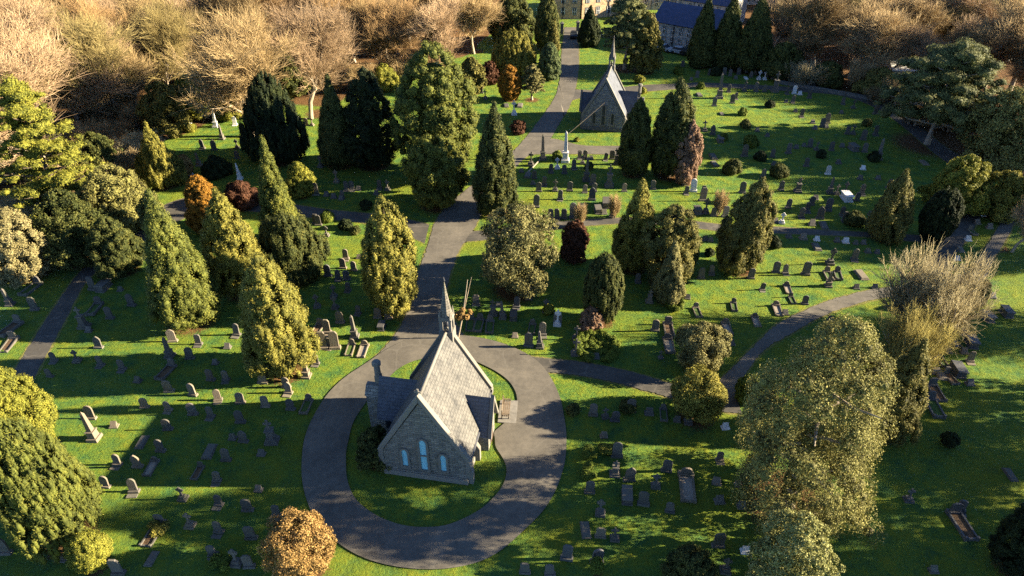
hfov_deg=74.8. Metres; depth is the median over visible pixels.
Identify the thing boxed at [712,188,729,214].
shrub
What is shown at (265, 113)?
yew tree
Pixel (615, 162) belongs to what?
tall monument
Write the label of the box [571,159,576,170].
headstone
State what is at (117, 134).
bare tree
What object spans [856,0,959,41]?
bare tree
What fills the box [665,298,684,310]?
hedge ring
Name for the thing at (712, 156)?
ledger stone
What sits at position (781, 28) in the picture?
bare tree
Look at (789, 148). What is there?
headstone
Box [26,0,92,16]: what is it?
bare tree
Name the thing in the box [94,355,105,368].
headstone
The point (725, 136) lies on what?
clipped bush
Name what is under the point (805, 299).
headstone
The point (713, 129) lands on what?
headstone
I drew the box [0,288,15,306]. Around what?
obelisk
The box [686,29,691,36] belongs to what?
window
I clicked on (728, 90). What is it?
headstone
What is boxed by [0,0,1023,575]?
ground
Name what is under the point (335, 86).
bare tree
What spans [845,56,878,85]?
bare tree
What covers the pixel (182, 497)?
cross monument
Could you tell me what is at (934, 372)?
gravestone
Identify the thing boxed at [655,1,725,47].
cottage row
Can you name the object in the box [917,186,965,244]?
yew tree
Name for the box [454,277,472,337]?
leaning poles
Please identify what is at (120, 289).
gravestone
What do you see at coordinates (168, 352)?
obelisk
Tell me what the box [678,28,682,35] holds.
window
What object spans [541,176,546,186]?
headstone
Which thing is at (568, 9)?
stone house
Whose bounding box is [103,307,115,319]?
headstone
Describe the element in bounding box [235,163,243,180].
obelisk
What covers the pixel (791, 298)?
kerbed grave
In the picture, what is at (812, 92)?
verge
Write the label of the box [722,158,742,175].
clipped bush
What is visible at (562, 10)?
window
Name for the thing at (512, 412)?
bench slab
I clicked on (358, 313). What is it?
headstone
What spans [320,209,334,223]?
clipped bush
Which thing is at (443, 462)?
window
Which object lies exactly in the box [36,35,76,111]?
bare tree
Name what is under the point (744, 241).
conifer tree
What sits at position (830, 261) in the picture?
cross monument
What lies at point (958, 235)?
fork road
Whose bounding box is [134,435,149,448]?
ledger stone
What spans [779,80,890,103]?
boundary wall
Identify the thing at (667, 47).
parked car
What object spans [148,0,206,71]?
bare tree
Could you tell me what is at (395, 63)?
bare tree
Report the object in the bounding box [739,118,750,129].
clipped bush
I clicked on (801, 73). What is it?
bare tree
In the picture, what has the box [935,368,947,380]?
ledger stone
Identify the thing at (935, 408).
kerbed grave
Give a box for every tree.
[0,0,79,45]
[0,0,90,182]
[0,13,60,102]
[0,73,107,223]
[0,153,17,181]
[0,189,48,228]
[0,190,25,211]
[0,206,60,289]
[0,366,59,440]
[0,415,103,568]
[10,175,77,216]
[13,21,52,45]
[21,0,81,19]
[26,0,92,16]
[27,3,151,116]
[31,188,113,270]
[35,40,100,120]
[35,40,142,124]
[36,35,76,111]
[40,6,72,30]
[44,130,69,154]
[46,117,62,134]
[50,0,144,65]
[55,116,116,150]
[59,16,138,106]
[64,105,97,126]
[73,0,135,30]
[74,127,128,149]
[74,131,124,170]
[74,151,131,172]
[75,162,164,238]
[82,37,162,110]
[83,215,146,279]
[84,102,128,123]
[97,115,136,136]
[103,0,182,55]
[107,0,204,83]
[109,0,170,7]
[111,147,139,177]
[112,101,147,130]
[112,128,168,151]
[113,140,140,158]
[117,9,203,83]
[134,81,192,137]
[134,120,187,189]
[137,2,202,61]
[141,185,221,332]
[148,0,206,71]
[150,0,306,125]
[164,0,265,55]
[170,74,213,120]
[191,3,267,55]
[198,187,262,299]
[201,0,287,44]
[210,85,244,121]
[236,251,322,379]
[237,67,310,164]
[257,134,300,222]
[257,209,331,287]
[258,0,364,118]
[261,0,304,44]
[264,0,349,36]
[269,54,311,98]
[306,0,368,62]
[316,73,357,170]
[318,69,347,90]
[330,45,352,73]
[341,0,426,63]
[341,66,400,169]
[344,59,377,82]
[358,194,418,321]
[366,0,417,47]
[369,51,410,75]
[387,40,479,168]
[399,0,468,65]
[400,132,470,209]
[411,0,449,25]
[450,0,505,53]
[459,56,487,94]
[471,101,518,216]
[479,199,559,297]
[483,60,498,84]
[486,0,535,39]
[491,28,536,76]
[497,64,521,100]
[520,63,545,99]
[534,0,559,49]
[536,41,561,80]
[549,18,560,50]
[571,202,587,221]
[577,5,600,47]
[582,251,625,323]
[599,0,652,69]
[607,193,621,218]
[611,179,655,272]
[616,96,652,176]
[623,11,664,73]
[639,203,702,281]
[649,76,696,178]
[650,240,685,304]
[670,363,727,425]
[686,0,716,68]
[689,229,700,267]
[712,0,742,69]
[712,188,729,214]
[713,176,778,277]
[728,311,900,548]
[733,0,773,73]
[745,506,845,575]
[756,0,836,46]
[759,41,805,80]
[769,0,857,65]
[782,58,828,86]
[784,10,851,44]
[807,62,848,83]
[815,60,843,89]
[828,0,945,70]
[838,0,884,54]
[840,18,888,78]
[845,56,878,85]
[847,0,940,39]
[851,66,895,99]
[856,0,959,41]
[858,83,890,103]
[863,168,915,247]
[863,234,1008,355]
[863,338,931,446]
[870,0,946,26]
[872,298,962,376]
[873,36,1012,144]
[878,75,917,106]
[887,22,939,69]
[894,102,931,126]
[906,33,955,69]
[916,153,991,216]
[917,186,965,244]
[923,0,950,6]
[930,0,992,43]
[934,0,1002,38]
[939,0,1007,21]
[939,14,1007,60]
[939,110,971,132]
[949,12,1022,88]
[949,101,995,135]
[956,86,1023,172]
[982,169,1023,223]
[986,0,1023,90]
[987,501,1023,575]
[1001,43,1023,85]
[1002,78,1023,154]
[1006,200,1023,252]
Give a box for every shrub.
[178,154,193,175]
[182,174,215,233]
[200,154,233,179]
[222,180,259,210]
[256,506,337,575]
[285,161,316,198]
[355,424,391,472]
[374,63,400,91]
[509,120,526,135]
[559,219,589,263]
[579,305,604,331]
[589,556,604,574]
[659,542,718,575]
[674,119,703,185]
[674,320,732,371]
[734,373,767,402]
[939,431,961,448]
[971,279,991,308]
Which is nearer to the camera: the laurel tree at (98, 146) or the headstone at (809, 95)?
the laurel tree at (98, 146)
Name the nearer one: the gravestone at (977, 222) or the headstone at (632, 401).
the headstone at (632, 401)
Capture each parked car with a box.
[570,30,577,38]
[657,43,672,52]
[671,45,684,55]
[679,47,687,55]
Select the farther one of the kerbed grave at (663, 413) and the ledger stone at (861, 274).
the ledger stone at (861, 274)
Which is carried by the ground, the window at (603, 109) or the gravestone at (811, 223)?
the gravestone at (811, 223)
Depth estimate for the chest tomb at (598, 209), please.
83.98 m
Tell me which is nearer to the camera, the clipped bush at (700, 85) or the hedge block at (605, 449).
the hedge block at (605, 449)
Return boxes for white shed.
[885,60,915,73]
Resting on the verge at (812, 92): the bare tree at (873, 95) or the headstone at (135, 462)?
the bare tree at (873, 95)
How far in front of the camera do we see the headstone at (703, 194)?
86.54 m
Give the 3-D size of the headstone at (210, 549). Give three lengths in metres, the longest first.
1.124 x 0.724 x 0.720 m
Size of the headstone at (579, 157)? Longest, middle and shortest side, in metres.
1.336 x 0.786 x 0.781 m
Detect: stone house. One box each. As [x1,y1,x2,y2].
[554,0,580,18]
[580,0,615,18]
[638,0,675,9]
[747,0,758,4]
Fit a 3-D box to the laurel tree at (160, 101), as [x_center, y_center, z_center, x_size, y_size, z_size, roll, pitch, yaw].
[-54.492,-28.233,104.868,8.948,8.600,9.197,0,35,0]
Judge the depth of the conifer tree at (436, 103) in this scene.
84.62 m
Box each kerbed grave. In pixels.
[0,314,24,337]
[0,331,20,352]
[17,276,43,296]
[84,296,104,316]
[138,514,166,547]
[141,456,159,476]
[154,358,177,380]
[189,461,205,479]
[298,393,313,414]
[313,318,322,335]
[344,339,355,356]
[356,340,369,357]
[465,313,475,331]
[472,313,484,332]
[485,315,494,333]
[528,319,535,334]
[659,404,667,421]
[662,316,675,337]
[662,333,675,353]
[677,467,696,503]
[691,302,702,317]
[720,318,733,335]
[730,298,737,311]
[750,313,761,326]
[771,300,783,316]
[782,281,791,293]
[787,292,796,303]
[822,266,834,281]
[833,266,843,280]
[926,391,946,418]
[927,378,947,402]
[936,352,949,367]
[942,366,960,384]
[944,503,980,541]
[945,258,955,269]
[950,334,961,348]
[967,225,978,235]
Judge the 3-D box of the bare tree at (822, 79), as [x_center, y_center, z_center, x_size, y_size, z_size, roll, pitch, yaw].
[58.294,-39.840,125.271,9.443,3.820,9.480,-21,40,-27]
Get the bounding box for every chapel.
[365,277,498,484]
[579,37,644,131]
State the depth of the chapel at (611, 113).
106.55 m
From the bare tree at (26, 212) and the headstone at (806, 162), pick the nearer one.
the bare tree at (26, 212)
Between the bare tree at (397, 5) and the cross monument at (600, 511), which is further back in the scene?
the bare tree at (397, 5)
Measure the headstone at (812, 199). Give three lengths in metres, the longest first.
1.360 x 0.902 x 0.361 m
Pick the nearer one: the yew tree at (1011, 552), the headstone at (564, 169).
the yew tree at (1011, 552)
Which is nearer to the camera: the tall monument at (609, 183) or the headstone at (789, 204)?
the headstone at (789, 204)
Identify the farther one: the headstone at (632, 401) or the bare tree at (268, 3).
the bare tree at (268, 3)
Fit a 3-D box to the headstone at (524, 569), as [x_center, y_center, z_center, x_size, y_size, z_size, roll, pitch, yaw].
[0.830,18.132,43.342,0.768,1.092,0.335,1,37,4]
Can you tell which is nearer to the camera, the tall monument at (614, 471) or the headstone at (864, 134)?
the tall monument at (614, 471)
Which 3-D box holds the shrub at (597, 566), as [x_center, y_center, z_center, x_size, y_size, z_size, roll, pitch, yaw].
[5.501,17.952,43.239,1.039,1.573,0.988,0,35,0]
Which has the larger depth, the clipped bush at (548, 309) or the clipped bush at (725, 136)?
the clipped bush at (725, 136)
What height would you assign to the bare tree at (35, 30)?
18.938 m
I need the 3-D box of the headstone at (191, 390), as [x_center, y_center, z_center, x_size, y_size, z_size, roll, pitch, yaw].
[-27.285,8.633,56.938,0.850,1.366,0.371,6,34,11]
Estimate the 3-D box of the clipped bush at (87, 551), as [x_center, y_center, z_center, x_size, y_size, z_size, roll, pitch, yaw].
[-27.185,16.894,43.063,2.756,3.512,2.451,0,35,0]
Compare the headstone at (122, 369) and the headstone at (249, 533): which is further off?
the headstone at (122, 369)
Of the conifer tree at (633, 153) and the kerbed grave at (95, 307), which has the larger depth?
the conifer tree at (633, 153)
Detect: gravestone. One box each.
[84,326,93,332]
[109,421,119,428]
[116,286,123,291]
[132,376,142,383]
[211,359,219,364]
[223,343,231,349]
[228,433,237,440]
[253,485,263,492]
[256,449,266,456]
[323,191,329,196]
[330,193,336,198]
[511,332,517,338]
[594,353,599,359]
[600,431,607,438]
[601,209,607,214]
[644,407,653,415]
[673,416,680,422]
[684,294,690,299]
[702,235,707,241]
[712,476,721,486]
[713,495,725,504]
[720,422,729,430]
[736,500,746,509]
[740,546,749,554]
[781,309,788,315]
[785,233,792,238]
[798,233,807,239]
[808,220,815,226]
[813,236,820,240]
[833,237,840,242]
[841,237,849,243]
[852,284,859,289]
[856,175,863,180]
[860,239,866,244]
[864,248,871,253]
[871,283,877,288]
[927,565,939,573]
[930,367,939,374]
[959,347,968,354]
[963,235,971,241]
[964,379,975,385]
[973,219,981,224]
[985,223,993,228]
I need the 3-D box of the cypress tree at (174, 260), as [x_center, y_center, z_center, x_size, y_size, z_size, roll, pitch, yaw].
[-31.294,-2.733,61.798,6.907,14.928,6.811,0,35,0]
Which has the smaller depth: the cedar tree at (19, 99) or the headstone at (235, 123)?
the cedar tree at (19, 99)
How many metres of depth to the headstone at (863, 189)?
88.19 m
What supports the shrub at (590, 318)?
on the ground
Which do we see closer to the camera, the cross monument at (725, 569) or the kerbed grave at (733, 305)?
the cross monument at (725, 569)
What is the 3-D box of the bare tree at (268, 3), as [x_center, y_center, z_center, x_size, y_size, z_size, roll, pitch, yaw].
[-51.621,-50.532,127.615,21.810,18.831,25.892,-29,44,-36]
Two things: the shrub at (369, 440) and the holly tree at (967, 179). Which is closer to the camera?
the shrub at (369, 440)
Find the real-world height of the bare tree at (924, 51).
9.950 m
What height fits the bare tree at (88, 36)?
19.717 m
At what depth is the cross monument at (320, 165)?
95.32 m
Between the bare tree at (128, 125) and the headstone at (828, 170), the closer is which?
the headstone at (828, 170)
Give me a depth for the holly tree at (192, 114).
107.63 m
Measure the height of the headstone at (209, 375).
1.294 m
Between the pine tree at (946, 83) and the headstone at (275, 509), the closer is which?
the headstone at (275, 509)
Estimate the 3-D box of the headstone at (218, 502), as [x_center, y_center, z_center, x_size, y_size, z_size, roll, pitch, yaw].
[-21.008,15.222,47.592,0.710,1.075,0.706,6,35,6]
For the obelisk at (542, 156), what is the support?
on the ground
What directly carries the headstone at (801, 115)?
on the ground
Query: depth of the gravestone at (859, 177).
92.22 m
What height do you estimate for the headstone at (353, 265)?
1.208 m
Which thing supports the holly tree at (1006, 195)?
on the ground
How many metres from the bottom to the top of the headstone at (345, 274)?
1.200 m
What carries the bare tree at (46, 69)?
on the ground
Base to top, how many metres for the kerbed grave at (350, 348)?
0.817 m
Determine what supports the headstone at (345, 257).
on the ground
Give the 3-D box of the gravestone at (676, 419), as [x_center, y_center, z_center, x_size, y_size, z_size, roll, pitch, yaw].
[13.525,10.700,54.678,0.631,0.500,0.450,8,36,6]
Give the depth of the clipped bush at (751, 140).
101.20 m
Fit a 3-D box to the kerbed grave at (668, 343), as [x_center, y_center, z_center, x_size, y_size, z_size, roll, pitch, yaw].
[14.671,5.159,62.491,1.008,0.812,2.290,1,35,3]
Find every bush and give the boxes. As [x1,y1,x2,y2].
[62,528,113,574]
[185,123,196,132]
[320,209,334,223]
[338,218,352,230]
[349,225,360,234]
[359,199,372,210]
[542,303,555,315]
[552,150,562,159]
[565,403,580,417]
[572,328,620,362]
[584,161,594,170]
[618,398,636,414]
[633,74,645,83]
[641,87,647,93]
[673,65,684,74]
[696,82,704,88]
[704,247,714,256]
[710,66,721,76]
[720,133,728,140]
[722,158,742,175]
[737,107,747,115]
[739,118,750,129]
[743,134,759,147]
[753,150,767,161]
[764,100,775,108]
[768,235,781,248]
[769,162,789,178]
[816,149,826,158]
[843,209,865,226]
[862,118,872,126]
[866,151,881,162]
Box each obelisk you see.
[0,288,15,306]
[79,412,102,442]
[161,337,175,358]
[195,153,202,166]
[212,111,217,127]
[218,124,225,139]
[235,163,243,180]
[301,364,311,379]
[349,315,359,339]
[499,301,506,319]
[536,331,543,349]
[539,135,546,160]
[561,131,568,162]
[582,157,589,181]
[715,73,723,98]
[824,271,832,287]
[826,177,834,194]
[878,138,884,160]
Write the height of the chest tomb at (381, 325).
0.586 m
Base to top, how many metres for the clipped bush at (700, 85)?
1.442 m
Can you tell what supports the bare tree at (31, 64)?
on the ground
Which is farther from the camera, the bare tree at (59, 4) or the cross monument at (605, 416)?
the bare tree at (59, 4)
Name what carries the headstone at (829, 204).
on the ground
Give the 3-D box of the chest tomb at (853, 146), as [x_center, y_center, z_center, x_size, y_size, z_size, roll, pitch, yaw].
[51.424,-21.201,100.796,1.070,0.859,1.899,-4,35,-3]
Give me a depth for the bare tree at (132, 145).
94.02 m
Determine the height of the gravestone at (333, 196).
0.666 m
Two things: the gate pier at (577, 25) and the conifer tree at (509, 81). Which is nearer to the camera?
the conifer tree at (509, 81)
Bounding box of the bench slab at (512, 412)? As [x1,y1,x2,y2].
[498,400,517,422]
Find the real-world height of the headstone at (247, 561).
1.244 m
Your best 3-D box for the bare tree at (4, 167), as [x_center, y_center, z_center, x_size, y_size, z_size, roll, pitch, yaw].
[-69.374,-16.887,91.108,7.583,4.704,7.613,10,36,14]
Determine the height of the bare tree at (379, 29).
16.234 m
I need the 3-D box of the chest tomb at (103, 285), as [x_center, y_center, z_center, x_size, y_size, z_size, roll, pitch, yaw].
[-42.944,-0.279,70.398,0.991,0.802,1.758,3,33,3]
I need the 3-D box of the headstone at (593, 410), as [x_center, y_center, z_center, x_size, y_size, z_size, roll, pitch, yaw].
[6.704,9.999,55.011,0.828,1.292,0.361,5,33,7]
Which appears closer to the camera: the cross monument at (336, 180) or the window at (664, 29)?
the cross monument at (336, 180)
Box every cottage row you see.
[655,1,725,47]
[676,0,749,21]
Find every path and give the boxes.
[15,198,428,380]
[466,218,925,242]
[531,356,741,412]
[572,82,960,171]
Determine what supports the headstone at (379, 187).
on the ground
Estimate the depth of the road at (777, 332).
66.40 m
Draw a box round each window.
[399,447,411,468]
[417,438,430,473]
[438,453,449,474]
[560,7,564,14]
[572,8,576,14]
[591,112,596,124]
[596,6,599,13]
[600,104,606,126]
[606,5,610,12]
[609,113,614,125]
[662,25,666,32]
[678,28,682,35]
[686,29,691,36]
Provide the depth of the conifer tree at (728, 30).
130.14 m
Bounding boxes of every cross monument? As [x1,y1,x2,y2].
[70,350,82,363]
[175,487,188,502]
[182,513,196,529]
[228,549,242,568]
[233,139,239,148]
[312,294,320,308]
[317,155,323,167]
[323,226,329,236]
[330,285,337,298]
[330,296,339,310]
[333,170,339,182]
[384,180,390,190]
[511,100,516,115]
[525,286,531,299]
[527,151,533,166]
[552,180,557,191]
[553,309,561,326]
[554,157,559,169]
[571,339,579,356]
[572,326,580,340]
[595,499,605,517]
[601,408,609,419]
[610,527,619,542]
[651,474,660,490]
[657,350,663,359]
[702,120,707,131]
[702,198,710,214]
[719,558,732,575]
[742,81,747,91]
[778,213,785,224]
[813,141,819,150]
[825,248,837,265]
[834,184,840,195]
[850,124,856,134]
[902,488,915,503]
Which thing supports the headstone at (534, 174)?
on the ground
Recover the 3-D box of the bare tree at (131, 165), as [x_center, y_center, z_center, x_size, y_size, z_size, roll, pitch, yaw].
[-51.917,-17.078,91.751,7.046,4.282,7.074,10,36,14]
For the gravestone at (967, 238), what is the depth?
78.56 m
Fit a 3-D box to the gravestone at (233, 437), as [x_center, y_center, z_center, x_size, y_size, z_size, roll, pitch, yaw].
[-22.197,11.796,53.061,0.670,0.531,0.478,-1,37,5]
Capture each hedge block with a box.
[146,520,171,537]
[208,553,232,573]
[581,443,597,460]
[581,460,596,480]
[597,442,612,454]
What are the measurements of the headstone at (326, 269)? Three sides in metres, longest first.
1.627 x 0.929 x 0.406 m
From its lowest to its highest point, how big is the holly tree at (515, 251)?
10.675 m
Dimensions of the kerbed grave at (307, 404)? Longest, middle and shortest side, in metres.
1.794 x 0.827 x 0.789 m
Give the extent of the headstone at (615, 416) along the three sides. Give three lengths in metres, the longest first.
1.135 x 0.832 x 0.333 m
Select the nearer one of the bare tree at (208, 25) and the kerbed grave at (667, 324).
the kerbed grave at (667, 324)
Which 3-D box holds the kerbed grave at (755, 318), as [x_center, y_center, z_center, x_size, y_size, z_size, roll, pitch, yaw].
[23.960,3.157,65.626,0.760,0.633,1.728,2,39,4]
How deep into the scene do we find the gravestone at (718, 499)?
48.02 m
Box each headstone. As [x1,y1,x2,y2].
[0,538,13,555]
[26,297,40,310]
[43,369,54,377]
[48,352,58,364]
[53,555,66,562]
[82,405,97,419]
[85,276,95,290]
[92,336,103,348]
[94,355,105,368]
[98,476,111,488]
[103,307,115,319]
[106,559,126,575]
[109,454,122,470]
[116,359,127,373]
[124,294,136,306]
[126,478,140,498]
[129,455,143,468]
[138,398,150,408]
[153,439,166,452]
[160,419,173,430]
[161,380,174,392]
[162,401,173,414]
[165,329,177,342]
[183,347,195,359]
[185,403,198,415]
[186,383,198,396]
[193,334,202,347]
[198,139,205,149]
[204,369,215,381]
[204,406,215,421]
[205,545,219,560]
[210,140,217,149]
[210,471,221,486]
[211,495,224,510]
[211,521,224,538]
[212,389,222,404]
[219,448,231,461]
[220,370,230,384]
[230,323,240,338]
[232,117,237,125]
[233,410,245,423]
[234,150,239,158]
[234,392,245,404]
[237,431,248,443]
[240,499,254,511]
[240,555,255,568]
[242,526,258,540]
[257,373,268,383]
[259,396,270,407]
[270,505,280,521]
[281,377,291,387]
[282,382,293,397]
[285,399,295,410]
[310,355,319,367]
[311,183,319,195]
[314,215,322,225]
[316,331,328,349]
[322,319,331,336]
[323,264,332,276]
[325,338,330,350]
[328,331,340,349]
[334,270,341,281]
[335,310,344,323]
[339,258,346,268]
[342,249,349,261]
[342,270,350,280]
[343,181,349,191]
[343,282,351,293]
[349,182,354,191]
[350,261,357,271]
[353,305,361,316]
[373,308,381,318]
[376,180,382,190]
[384,313,392,319]
[472,295,479,306]
[512,296,519,310]
[519,563,530,574]
[523,333,533,347]
[531,170,536,178]
[532,194,539,207]
[535,182,541,191]
[539,322,546,338]
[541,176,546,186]
[544,564,555,575]
[548,164,553,173]
[548,209,553,219]
[554,208,560,220]
[557,190,562,201]
[560,209,566,219]
[560,544,572,561]
[561,165,567,173]
[566,181,572,190]
[568,202,576,218]
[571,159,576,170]
[577,150,581,159]
[581,185,587,193]
[583,150,587,158]
[584,481,594,494]
[588,187,595,200]
[588,403,597,416]
[589,174,595,185]
[589,549,603,562]
[594,527,605,538]
[603,153,607,161]
[609,150,614,159]
[610,411,619,422]
[611,442,622,458]
[621,183,626,191]
[622,467,635,481]
[627,399,636,412]
[634,273,640,283]
[637,491,649,507]
[650,180,655,189]
[650,319,659,331]
[660,460,672,473]
[665,502,674,513]
[683,186,689,195]
[683,415,692,425]
[689,178,696,192]
[697,267,704,278]
[698,187,707,201]
[708,265,714,275]
[709,125,715,135]
[710,207,716,216]
[711,97,716,106]
[711,533,726,548]
[715,452,724,465]
[721,206,729,216]
[726,84,730,92]
[729,94,735,103]
[738,181,746,193]
[740,144,748,156]
[746,268,755,279]
[753,82,758,91]
[759,283,765,292]
[760,169,766,177]
[769,149,775,157]
[771,261,780,273]
[777,181,784,190]
[781,264,789,275]
[784,87,789,94]
[784,199,792,208]
[785,143,792,153]
[790,95,795,103]
[791,85,797,93]
[797,207,805,219]
[798,108,804,117]
[800,261,812,275]
[800,295,808,304]
[803,158,809,166]
[805,202,811,213]
[806,90,812,98]
[807,138,813,147]
[809,196,815,205]
[815,206,824,219]
[819,118,825,127]
[824,166,831,174]
[825,113,830,123]
[825,198,833,211]
[828,141,834,150]
[838,206,845,216]
[840,97,845,104]
[841,211,847,222]
[844,126,850,134]
[850,249,859,262]
[853,192,861,201]
[859,130,867,140]
[860,184,866,196]
[861,143,868,152]
[872,104,879,114]
[872,125,879,135]
[958,499,968,517]
[965,351,976,365]
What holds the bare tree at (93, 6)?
on the ground
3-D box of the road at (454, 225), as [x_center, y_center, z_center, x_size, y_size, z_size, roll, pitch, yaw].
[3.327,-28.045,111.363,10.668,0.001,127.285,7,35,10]
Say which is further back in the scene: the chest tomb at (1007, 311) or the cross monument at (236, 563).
the chest tomb at (1007, 311)
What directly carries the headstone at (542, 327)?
on the ground
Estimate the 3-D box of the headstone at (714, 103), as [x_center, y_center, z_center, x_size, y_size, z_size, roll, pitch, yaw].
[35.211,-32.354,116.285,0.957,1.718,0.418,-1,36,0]
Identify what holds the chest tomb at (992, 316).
on the ground
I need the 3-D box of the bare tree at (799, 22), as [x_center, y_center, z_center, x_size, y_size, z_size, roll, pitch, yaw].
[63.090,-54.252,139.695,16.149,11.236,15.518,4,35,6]
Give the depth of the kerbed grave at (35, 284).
70.47 m
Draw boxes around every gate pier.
[560,21,563,34]
[576,20,579,31]
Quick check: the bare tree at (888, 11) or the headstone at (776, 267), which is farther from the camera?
the bare tree at (888, 11)
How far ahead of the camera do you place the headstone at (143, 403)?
55.80 m
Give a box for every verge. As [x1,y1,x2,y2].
[373,27,579,357]
[466,217,928,243]
[528,354,740,415]
[534,138,609,154]
[572,82,959,162]
[925,216,980,266]
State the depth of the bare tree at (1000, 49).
120.64 m
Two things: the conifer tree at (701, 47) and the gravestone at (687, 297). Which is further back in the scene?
the conifer tree at (701, 47)
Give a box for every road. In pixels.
[302,335,566,568]
[376,27,578,355]
[514,136,618,160]
[667,220,1014,405]
[924,214,979,275]
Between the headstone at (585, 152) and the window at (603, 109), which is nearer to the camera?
the headstone at (585, 152)
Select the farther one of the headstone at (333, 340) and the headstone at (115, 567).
the headstone at (333, 340)
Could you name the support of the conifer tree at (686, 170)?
on the ground
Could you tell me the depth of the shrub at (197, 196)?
77.25 m
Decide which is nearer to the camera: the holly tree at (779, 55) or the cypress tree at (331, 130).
the cypress tree at (331, 130)
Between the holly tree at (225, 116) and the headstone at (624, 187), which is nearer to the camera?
the headstone at (624, 187)
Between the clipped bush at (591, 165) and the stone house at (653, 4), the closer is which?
the clipped bush at (591, 165)
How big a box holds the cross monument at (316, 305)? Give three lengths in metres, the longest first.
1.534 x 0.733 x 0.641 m
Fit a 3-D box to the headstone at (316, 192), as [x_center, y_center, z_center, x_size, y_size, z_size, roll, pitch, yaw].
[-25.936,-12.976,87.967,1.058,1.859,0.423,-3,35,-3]
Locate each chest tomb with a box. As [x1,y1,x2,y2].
[93,278,112,292]
[376,320,385,331]
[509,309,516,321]
[594,204,601,214]
[602,196,610,208]
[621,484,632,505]
[693,205,702,214]
[716,135,724,142]
[839,190,854,202]
[847,142,859,151]
[950,360,969,378]
[963,333,980,349]
[979,309,997,323]
[997,304,1015,318]
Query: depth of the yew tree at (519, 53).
127.50 m
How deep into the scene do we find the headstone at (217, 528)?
45.83 m
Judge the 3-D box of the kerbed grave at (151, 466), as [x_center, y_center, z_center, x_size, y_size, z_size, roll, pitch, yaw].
[-27.325,13.465,50.596,0.701,0.590,1.594,2,36,-1]
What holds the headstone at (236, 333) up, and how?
on the ground
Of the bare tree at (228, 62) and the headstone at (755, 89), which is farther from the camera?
the headstone at (755, 89)
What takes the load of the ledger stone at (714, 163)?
on the ground
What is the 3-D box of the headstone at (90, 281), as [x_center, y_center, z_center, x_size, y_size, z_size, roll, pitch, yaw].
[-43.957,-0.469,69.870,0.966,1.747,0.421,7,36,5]
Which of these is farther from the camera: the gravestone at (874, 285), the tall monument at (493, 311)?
the gravestone at (874, 285)
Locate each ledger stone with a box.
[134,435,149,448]
[143,551,159,566]
[201,443,217,459]
[524,172,531,178]
[580,521,591,538]
[708,153,717,159]
[710,161,719,166]
[811,242,821,251]
[818,221,828,229]
[853,269,869,280]
[918,160,929,165]
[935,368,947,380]
[956,246,965,252]
[1001,468,1018,481]
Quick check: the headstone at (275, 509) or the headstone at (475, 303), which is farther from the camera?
the headstone at (475, 303)
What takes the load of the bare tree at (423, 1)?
on the ground
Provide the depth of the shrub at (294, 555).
41.28 m
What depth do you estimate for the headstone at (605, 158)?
97.50 m
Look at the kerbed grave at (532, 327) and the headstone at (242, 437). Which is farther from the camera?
the kerbed grave at (532, 327)
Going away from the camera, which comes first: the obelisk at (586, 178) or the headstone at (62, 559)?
the headstone at (62, 559)
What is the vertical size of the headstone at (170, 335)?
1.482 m
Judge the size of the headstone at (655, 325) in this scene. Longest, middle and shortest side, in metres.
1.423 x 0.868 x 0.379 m
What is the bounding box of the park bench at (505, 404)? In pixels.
[501,396,510,418]
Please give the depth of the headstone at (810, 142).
101.41 m
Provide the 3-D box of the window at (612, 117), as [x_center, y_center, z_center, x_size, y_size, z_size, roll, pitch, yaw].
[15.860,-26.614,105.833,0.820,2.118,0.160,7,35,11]
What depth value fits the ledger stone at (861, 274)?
72.29 m
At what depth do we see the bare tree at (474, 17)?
137.82 m
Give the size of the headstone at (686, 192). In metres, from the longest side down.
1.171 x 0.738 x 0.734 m
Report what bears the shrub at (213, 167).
on the ground
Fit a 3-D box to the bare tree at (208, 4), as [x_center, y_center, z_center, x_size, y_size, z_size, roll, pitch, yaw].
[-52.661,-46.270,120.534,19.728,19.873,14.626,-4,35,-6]
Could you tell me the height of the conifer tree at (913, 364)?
9.690 m
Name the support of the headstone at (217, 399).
on the ground
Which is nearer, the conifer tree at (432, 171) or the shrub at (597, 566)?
the shrub at (597, 566)
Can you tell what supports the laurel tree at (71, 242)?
on the ground
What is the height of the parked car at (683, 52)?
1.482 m
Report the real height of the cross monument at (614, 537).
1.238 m
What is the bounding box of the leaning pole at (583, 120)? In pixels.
[564,102,604,136]
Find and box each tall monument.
[73,307,91,329]
[263,420,279,445]
[488,300,497,316]
[604,164,613,187]
[609,460,619,478]
[613,148,618,165]
[645,290,652,303]
[770,71,780,92]
[793,177,802,192]
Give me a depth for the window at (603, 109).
105.78 m
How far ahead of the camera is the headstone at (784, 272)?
72.62 m
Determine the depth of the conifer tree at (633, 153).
89.52 m
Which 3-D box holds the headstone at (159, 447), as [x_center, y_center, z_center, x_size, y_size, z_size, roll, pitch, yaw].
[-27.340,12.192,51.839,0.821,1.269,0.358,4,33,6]
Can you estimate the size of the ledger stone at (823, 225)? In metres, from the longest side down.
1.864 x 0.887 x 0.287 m
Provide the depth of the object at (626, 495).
47.99 m
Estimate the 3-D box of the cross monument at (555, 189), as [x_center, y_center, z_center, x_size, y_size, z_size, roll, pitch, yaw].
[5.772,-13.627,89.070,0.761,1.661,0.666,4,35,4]
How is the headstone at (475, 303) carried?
on the ground

